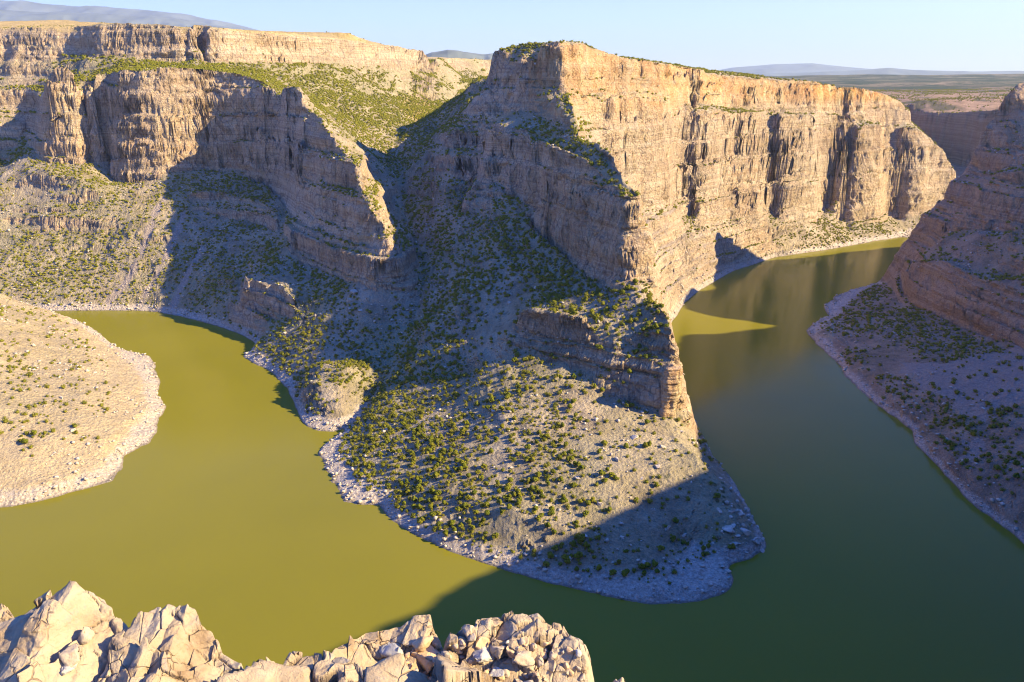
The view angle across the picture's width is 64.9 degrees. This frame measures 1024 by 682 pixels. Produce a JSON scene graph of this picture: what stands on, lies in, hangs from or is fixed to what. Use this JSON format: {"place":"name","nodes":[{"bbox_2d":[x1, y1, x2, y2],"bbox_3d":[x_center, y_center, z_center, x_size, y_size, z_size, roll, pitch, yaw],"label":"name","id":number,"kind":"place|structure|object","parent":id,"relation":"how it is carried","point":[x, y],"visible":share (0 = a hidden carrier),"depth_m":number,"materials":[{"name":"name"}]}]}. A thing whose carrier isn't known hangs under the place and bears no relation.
{"place":"outdoors","nodes":[
{"label":"outdoors","id":0,"kind":"place"},
{"bbox_2d":[0,294,165,507],"bbox_3d":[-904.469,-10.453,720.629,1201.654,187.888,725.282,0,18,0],"label":"sandy hill","id":1,"kind":"structure","parent":0,"point":[18,465],"depth_m":719.02,"materials":[{"name":"beige sand"}]},
{"bbox_2d":[20,438,28,444],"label":"juniper tree","id":2,"kind":"object","parent":1,"relation":"on","point":[24,440],"visible":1,"depth_m":641.57,"materials":[{"name":"green plant"}]},
{"bbox_2d":[30,430,36,434],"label":"juniper tree","id":3,"kind":"object","parent":1,"relation":"on","point":[33,432],"visible":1,"depth_m":652.71,"materials":[{"name":"green plant"}]},
{"bbox_2d":[0,10,242,29],"bbox_3d":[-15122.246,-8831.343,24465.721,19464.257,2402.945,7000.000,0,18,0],"label":"mountain","id":4,"kind":"structure","parent":0,"point":[8,15],"depth_m":23103.22,"materials":[{"name":"stone"}]},
{"bbox_2d":[0,0,255,29],"bbox_3d":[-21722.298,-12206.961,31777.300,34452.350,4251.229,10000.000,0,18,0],"label":"mountain","id":5,"kind":"structure","parent":0,"point":[20,5],"depth_m":30271.39,"materials":[{"name":"stone"}]},
{"bbox_2d":[0,20,577,589],"bbox_3d":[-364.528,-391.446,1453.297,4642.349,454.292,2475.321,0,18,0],"label":"canyon slopes","id":6,"kind":"structure","parent":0,"point":[132,128],"depth_m":1196.12,"materials":[{"name":"beige stone"}]},
{"bbox_2d":[0,22,1023,584],"bbox_3d":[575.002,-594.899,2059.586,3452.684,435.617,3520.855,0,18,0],"label":"juniper scrub","id":7,"kind":"object","parent":6,"relation":"on","point":[252,72],"visible":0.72,"depth_m":924.16,"materials":[{"name":"green plant"}]},
{"bbox_2d":[216,653,532,681],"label":"overlook ledge","id":8,"kind":"object","parent":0,"point":[394,668],"visible":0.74,"depth_m":3.64,"materials":[{"name":"stone"}]},
{"bbox_2d":[0,603,13,621],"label":"rock outcrop","id":9,"kind":"object","parent":8,"relation":"on","point":[5,614],"visible":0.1,"depth_m":4.04,"materials":[{"name":"stone"}]},
{"bbox_2d":[0,580,127,681],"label":"rock outcrop","id":10,"kind":"object","parent":8,"relation":"on","point":[41,635],"visible":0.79,"depth_m":3.57,"materials":[{"name":"stone"}]},
{"bbox_2d":[60,663,77,675],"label":"stone","id":11,"kind":"object","parent":10,"relation":"on","point":[65,670],"visible":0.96,"depth_m":3.47,"materials":[{"name":"grey stone"}]},
{"bbox_2d":[58,643,81,667],"bbox_3d":[-1.923,1.379,3.515,0.095,0.080,0.096,-14,21,-41],"label":"stone","id":12,"kind":"object","parent":10,"relation":"on","point":[70,655],"visible":1,"depth_m":3.49,"materials":[{"name":"beige stone"}]},
{"bbox_2d":[78,626,94,644],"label":"stone","id":13,"kind":"object","parent":10,"relation":"on","point":[86,634],"visible":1,"depth_m":3.59,"materials":[{"name":"beige stone"}]},
{"bbox_2d":[97,604,244,681],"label":"rock outcrop","id":14,"kind":"object","parent":8,"relation":"on","point":[170,643],"visible":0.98,"depth_m":3.62,"materials":[{"name":"stone"}]},
{"bbox_2d":[266,650,364,681],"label":"rock outcrop","id":15,"kind":"object","parent":8,"relation":"on","point":[328,666],"visible":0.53,"depth_m":3.68,"materials":[{"name":"stone"}]},
{"bbox_2d":[332,614,442,678],"bbox_3d":[-0.503,3.327,4.557,0.688,3.894,2.398,6,19,18],"label":"rock outcrop","id":16,"kind":"object","parent":8,"relation":"on","point":[362,651],"visible":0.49,"depth_m":4.06,"materials":[{"name":"stone"}]},
{"bbox_2d":[379,642,404,657],"bbox_3d":[-0.592,1.566,4.020,0.126,0.095,0.082,-2,29,39],"label":"stone","id":17,"kind":"object","parent":16,"relation":"on","point":[388,649],"visible":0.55,"depth_m":4.00,"materials":[{"name":"grey stone"}]},
{"bbox_2d":[412,635,433,651],"bbox_3d":[-0.448,1.523,4.058,0.117,0.103,0.118,-15,23,-24],"label":"stone","id":18,"kind":"object","parent":16,"relation":"on","point":[421,643],"visible":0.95,"depth_m":4.01,"materials":[{"name":"beige stone"}]},
{"bbox_2d":[410,645,440,675],"bbox_3d":[-0.415,1.606,4.032,0.147,0.145,0.124,16,24,40],"label":"stone","id":19,"kind":"object","parent":16,"relation":"on","point":[426,658],"visible":0.65,"depth_m":3.99,"materials":[{"name":"beige stone"}]},
{"bbox_2d":[432,643,438,649],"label":"stone chip","id":20,"kind":"object","parent":16,"relation":"on","point":[436,645],"visible":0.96,"depth_m":4.06,"materials":[{"name":"grey stone"}]},
{"bbox_2d":[443,610,593,681],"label":"rock outcrop","id":21,"kind":"object","parent":8,"relation":"on","point":[511,627],"visible":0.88,"depth_m":4.00,"materials":[{"name":"stone"}]},
{"bbox_2d":[441,650,449,657],"bbox_3d":[-0.326,1.541,3.939,0.036,0.045,0.043,-13,22,-35],"label":"stone chip","id":22,"kind":"object","parent":21,"relation":"on","point":[445,653],"visible":0.73,"depth_m":3.93,"materials":[{"name":"beige stone"}]},
{"bbox_2d":[455,644,466,651],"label":"stone","id":23,"kind":"object","parent":21,"relation":"on","point":[460,647],"visible":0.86,"depth_m":3.98,"materials":[{"name":"beige stone"}]},
{"bbox_2d":[459,639,465,645],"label":"stone chip","id":24,"kind":"object","parent":23,"relation":"on","point":[462,642],"visible":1,"depth_m":3.97,"materials":[{"name":"beige stone"}]},
{"bbox_2d":[461,624,473,638],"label":"stone","id":25,"kind":"object","parent":21,"relation":"on","point":[467,630],"visible":0.88,"depth_m":4.01,"materials":[{"name":"beige stone"}]},
{"bbox_2d":[467,633,475,641],"bbox_3d":[-0.200,1.472,3.983,0.048,0.032,0.042,-15,38,0],"label":"stone chip","id":26,"kind":"object","parent":21,"relation":"on","point":[472,637],"visible":1,"depth_m":3.97,"materials":[{"name":"beige stone"}]},
{"bbox_2d":[472,646,492,663],"bbox_3d":[-0.144,1.570,3.972,0.105,0.110,0.116,3,18,8],"label":"stone","id":27,"kind":"object","parent":21,"relation":"on","point":[481,655],"visible":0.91,"depth_m":3.94,"materials":[{"name":"grey stone"}]},
{"bbox_2d":[475,636,489,649],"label":"stone","id":28,"kind":"object","parent":21,"relation":"on","point":[481,641],"visible":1,"depth_m":3.99,"materials":[{"name":"beige stone"}]},
{"bbox_2d":[490,667,503,677],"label":"stone","id":29,"kind":"object","parent":21,"relation":"on","point":[497,672],"visible":0.95,"depth_m":3.90,"materials":[{"name":"grey stone"}]},
{"bbox_2d":[488,643,506,660],"bbox_3d":[-0.084,1.532,3.981,0.097,0.076,0.054,16,18,22],"label":"stone","id":30,"kind":"object","parent":21,"relation":"on","point":[496,652],"visible":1,"depth_m":3.96,"materials":[{"name":"beige stone"}]},
{"bbox_2d":[503,668,509,677],"bbox_3d":[-0.028,1.612,3.909,0.041,0.032,0.041,-20,33,-39],"label":"stone chip","id":31,"kind":"object","parent":21,"relation":"on","point":[506,673],"visible":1,"depth_m":3.90,"materials":[{"name":"beige stone"}]},
{"bbox_2d":[506,646,516,657],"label":"stone","id":32,"kind":"object","parent":21,"relation":"on","point":[511,653],"visible":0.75,"depth_m":3.94,"materials":[{"name":"beige stone"}]},
{"bbox_2d":[519,638,525,644],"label":"stone chip","id":33,"kind":"object","parent":21,"relation":"on","point":[521,641],"visible":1,"depth_m":3.97,"materials":[{"name":"beige stone"}]},
{"bbox_2d":[513,650,534,668],"bbox_3d":[0.046,1.552,3.923,0.120,0.101,0.091,12,51,-25],"label":"stone","id":34,"kind":"object","parent":21,"relation":"on","point":[524,659],"visible":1,"depth_m":3.89,"materials":[{"name":"beige stone"}]},
{"bbox_2d":[522,673,529,679],"bbox_3d":[0.071,1.639,3.929,0.041,0.037,0.035,-9,20,-25],"label":"stone chip","id":35,"kind":"object","parent":21,"relation":"on","point":[525,676],"visible":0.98,"depth_m":3.92,"materials":[{"name":"grey stone"}]},
{"bbox_2d":[529,643,537,651],"bbox_3d":[0.104,1.514,3.985,0.043,0.058,0.045,7,20,22],"label":"stone chip","id":36,"kind":"object","parent":21,"relation":"on","point":[533,647],"visible":0.94,"depth_m":3.97,"materials":[{"name":"beige stone"}]},
{"bbox_2d":[535,655,543,667],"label":"stone","id":37,"kind":"object","parent":21,"relation":"on","point":[539,660],"visible":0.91,"depth_m":3.95,"materials":[{"name":"beige stone"}]},
{"bbox_2d":[540,652,547,659],"bbox_3d":[0.160,1.561,4.007,0.041,0.035,0.046,-16,25,-25],"label":"stone chip","id":38,"kind":"object","parent":21,"relation":"on","point":[544,655],"visible":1,"depth_m":4.00,"materials":[{"name":"beige stone"}]},
{"bbox_2d":[549,653,556,658],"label":"stone chip","id":39,"kind":"object","parent":21,"relation":"on","point":[553,656],"visible":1,"depth_m":3.97,"materials":[{"name":"beige stone"}]},
{"bbox_2d":[563,662,568,669],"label":"stone chip","id":40,"kind":"object","parent":21,"relation":"on","point":[565,665],"visible":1,"depth_m":3.94,"materials":[{"name":"beige stone"}]},
{"bbox_2d":[566,646,573,653],"bbox_3d":[0.287,1.534,3.988,0.036,0.032,0.028,-1,18,-4],"label":"stone chip","id":41,"kind":"object","parent":21,"relation":"on","point":[569,650],"visible":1,"depth_m":3.98,"materials":[{"name":"beige stone"}]},
{"bbox_2d":[575,649,581,657],"bbox_3d":[0.329,1.535,3.967,0.032,0.037,0.044,-2,18,-6],"label":"stone chip","id":42,"kind":"object","parent":21,"relation":"on","point":[578,653],"visible":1,"depth_m":3.95,"materials":[{"name":"grey stone"}]},
{"bbox_2d":[578,673,584,680],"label":"stone chip","id":43,"kind":"object","parent":21,"relation":"on","point":[581,677],"visible":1,"depth_m":3.94,"materials":[{"name":"beige stone"}]},
{"bbox_2d":[613,677,624,681],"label":"rock outcrop","id":44,"kind":"object","parent":8,"relation":"on","point":[621,679],"visible":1,"depth_m":3.90,"materials":[{"name":"stone"}]},
{"bbox_2d":[426,50,492,59],"bbox_3d":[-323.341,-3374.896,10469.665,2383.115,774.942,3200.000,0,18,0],"label":"hills","id":45,"kind":"structure","parent":0,"point":[453,54],"depth_m":9898.78,"materials":[{"name":"grey stone"}]},
{"bbox_2d":[0,237,1023,681],"bbox_3d":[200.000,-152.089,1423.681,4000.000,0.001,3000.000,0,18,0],"label":"river","id":46,"kind":"structure","parent":0,"point":[892,553],"depth_m":548.86,"materials":[{"name":"liquid"}]},
{"bbox_2d":[4,0,1023,70],"label":"sky","id":47,"kind":"structure","parent":0,"point":[936,35],"materials":[{"name":"blue"}]},
{"bbox_2d":[326,41,955,603],"bbox_3d":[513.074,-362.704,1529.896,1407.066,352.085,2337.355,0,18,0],"label":"mesa peninsula","id":48,"kind":"object","parent":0,"point":[762,169],"visible":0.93,"depth_m":844.55},
{"bbox_2d":[429,488,434,493],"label":"juniper tree","id":49,"kind":"object","parent":48,"relation":"on","point":[431,490],"visible":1,"depth_m":577.01,"materials":[{"name":"green plant"}]},
{"bbox_2d":[434,490,441,495],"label":"juniper tree","id":50,"kind":"object","parent":48,"relation":"on","point":[437,492],"visible":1,"depth_m":574.13,"materials":[{"name":"green plant"}]},
{"bbox_2d":[447,520,455,525],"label":"juniper tree","id":51,"kind":"object","parent":48,"relation":"on","point":[450,522],"visible":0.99,"depth_m":547.46,"materials":[{"name":"green plant"}]},
{"bbox_2d":[464,494,471,499],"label":"juniper tree","id":52,"kind":"object","parent":48,"relation":"on","point":[467,497],"visible":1,"depth_m":559.51,"materials":[{"name":"green plant"}]},
{"bbox_2d":[0,41,1023,601],"bbox_3d":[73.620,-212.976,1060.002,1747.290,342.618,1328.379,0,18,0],"label":"rubble","id":53,"kind":"object","parent":48,"relation":"on","point":[722,563],"visible":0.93,"depth_m":774.42,"materials":[{"name":"stone"}]},
{"bbox_2d":[543,561,549,567],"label":"juniper tree","id":54,"kind":"object","parent":48,"relation":"on","point":[546,563],"visible":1,"depth_m":506.90,"materials":[{"name":"green plant"}]},
{"bbox_2d":[547,553,553,558],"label":"juniper tree","id":55,"kind":"object","parent":48,"relation":"on","point":[550,555],"visible":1,"depth_m":510.15,"materials":[{"name":"green plant"}]},
{"bbox_2d":[547,510,554,515],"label":"juniper tree","id":56,"kind":"object","parent":48,"relation":"on","point":[551,512],"visible":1,"depth_m":534.06,"materials":[{"name":"green plant"}]},
{"bbox_2d":[551,545,558,550],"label":"juniper tree","id":57,"kind":"object","parent":48,"relation":"on","point":[555,547],"visible":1,"depth_m":513.74,"materials":[{"name":"green plant"}]},
{"bbox_2d":[560,496,567,502],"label":"juniper tree","id":58,"kind":"object","parent":48,"relation":"on","point":[564,499],"visible":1,"depth_m":545.00,"materials":[{"name":"green plant"}]},
{"bbox_2d":[561,554,568,559],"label":"juniper tree","id":59,"kind":"object","parent":48,"relation":"on","point":[564,556],"visible":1,"depth_m":508.86,"materials":[{"name":"green plant"}]},
{"bbox_2d":[569,540,576,546],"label":"juniper tree","id":60,"kind":"object","parent":48,"relation":"on","point":[573,543],"visible":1,"depth_m":513.57,"materials":[{"name":"green plant"}]},
{"bbox_2d":[579,533,584,540],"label":"juniper tree","id":61,"kind":"object","parent":48,"relation":"on","point":[582,536],"visible":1,"depth_m":515.16,"materials":[{"name":"green plant"}]},
{"bbox_2d":[582,510,588,516],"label":"juniper tree","id":62,"kind":"object","parent":48,"relation":"on","point":[585,513],"visible":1,"depth_m":533.35,"materials":[{"name":"green plant"}]},
{"bbox_2d":[582,541,590,547],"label":"juniper tree","id":63,"kind":"object","parent":48,"relation":"on","point":[585,544],"visible":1,"depth_m":512.76,"materials":[{"name":"green plant"}]},
{"bbox_2d":[596,564,601,570],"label":"juniper tree","id":64,"kind":"object","parent":48,"relation":"on","point":[599,567],"visible":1,"depth_m":500.95,"materials":[{"name":"green plant"}]},
{"bbox_2d":[609,569,616,575],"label":"juniper tree","id":65,"kind":"object","parent":48,"relation":"on","point":[613,571],"visible":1,"depth_m":497.67,"materials":[{"name":"green plant"}]},
{"bbox_2d":[621,570,627,576],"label":"juniper tree","id":66,"kind":"object","parent":48,"relation":"on","point":[624,573],"visible":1,"depth_m":496.65,"materials":[{"name":"green plant"}]},
{"bbox_2d":[658,545,664,551],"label":"juniper tree","id":67,"kind":"object","parent":48,"relation":"on","point":[660,547],"visible":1,"depth_m":517.36,"materials":[{"name":"green plant"}]},
{"bbox_2d":[658,362,682,417],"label":"rock pillar","id":68,"kind":"object","parent":48,"relation":"on","point":[671,381],"visible":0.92,"depth_m":631.30,"materials":[{"name":"beige stone"}]},
{"bbox_2d":[670,535,675,541],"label":"juniper tree","id":69,"kind":"object","parent":48,"relation":"on","point":[673,538],"visible":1,"depth_m":527.94,"materials":[{"name":"green plant"}]},
{"bbox_2d":[714,493,720,498],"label":"juniper tree","id":70,"kind":"object","parent":48,"relation":"on","point":[717,495],"visible":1,"depth_m":556.37,"materials":[{"name":"green plant"}]},
{"bbox_2d":[722,525,734,533],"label":"boulder","id":71,"kind":"object","parent":48,"relation":"on","point":[728,528],"visible":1,"depth_m":534.36,"materials":[{"name":"stone"}]},
{"bbox_2d":[740,527,750,535],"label":"boulder","id":72,"kind":"object","parent":48,"relation":"on","point":[746,532],"visible":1,"depth_m":535.21,"materials":[{"name":"stone"}]},
{"bbox_2d":[751,537,760,543],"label":"boulder","id":73,"kind":"object","parent":48,"relation":"on","point":[755,540],"visible":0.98,"depth_m":534.33,"materials":[{"name":"stone"}]},
{"bbox_2d":[428,57,1023,177],"bbox_3d":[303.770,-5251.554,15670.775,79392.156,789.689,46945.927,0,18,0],"label":"plateau","id":74,"kind":"structure","parent":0,"point":[955,137],"depth_m":2537.57,"materials":[{"name":"brown stone"}]},
{"bbox_2d":[719,63,866,73],"bbox_3d":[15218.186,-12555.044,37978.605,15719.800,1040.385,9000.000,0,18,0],"label":"mountain","id":75,"kind":"structure","parent":0,"point":[792,68],"depth_m":35964.87,"materials":[{"name":"stone"}]},
{"bbox_2d":[757,68,1023,75],"bbox_3d":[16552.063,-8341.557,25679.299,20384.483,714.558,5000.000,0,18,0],"label":"mountain","id":76,"kind":"structure","parent":0,"point":[892,71],"depth_m":24773.90,"materials":[{"name":"stone"}]},
{"bbox_2d":[806,83,1023,543],"bbox_3d":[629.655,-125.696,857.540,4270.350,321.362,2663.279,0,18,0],"label":"canyon wall","id":77,"kind":"structure","parent":0,"point":[989,207],"depth_m":909.87,"materials":[{"name":"brown stone"}]},
{"bbox_2d":[994,465,1001,469],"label":"juniper tree","id":78,"kind":"object","parent":77,"relation":"on","point":[997,467],"visible":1,"depth_m":600.66,"materials":[{"name":"green plant"}]},
{"bbox_2d":[1012,472,1019,478],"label":"juniper tree","id":79,"kind":"object","parent":77,"relation":"on","point":[1016,475],"visible":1,"depth_m":583.89,"materials":[{"name":"green plant"}]},
{"bbox_2d":[1012,460,1020,465],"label":"juniper tree","id":80,"kind":"object","parent":77,"relation":"on","point":[1016,462],"visible":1,"depth_m":594.34,"materials":[{"name":"green plant"}]}
]}

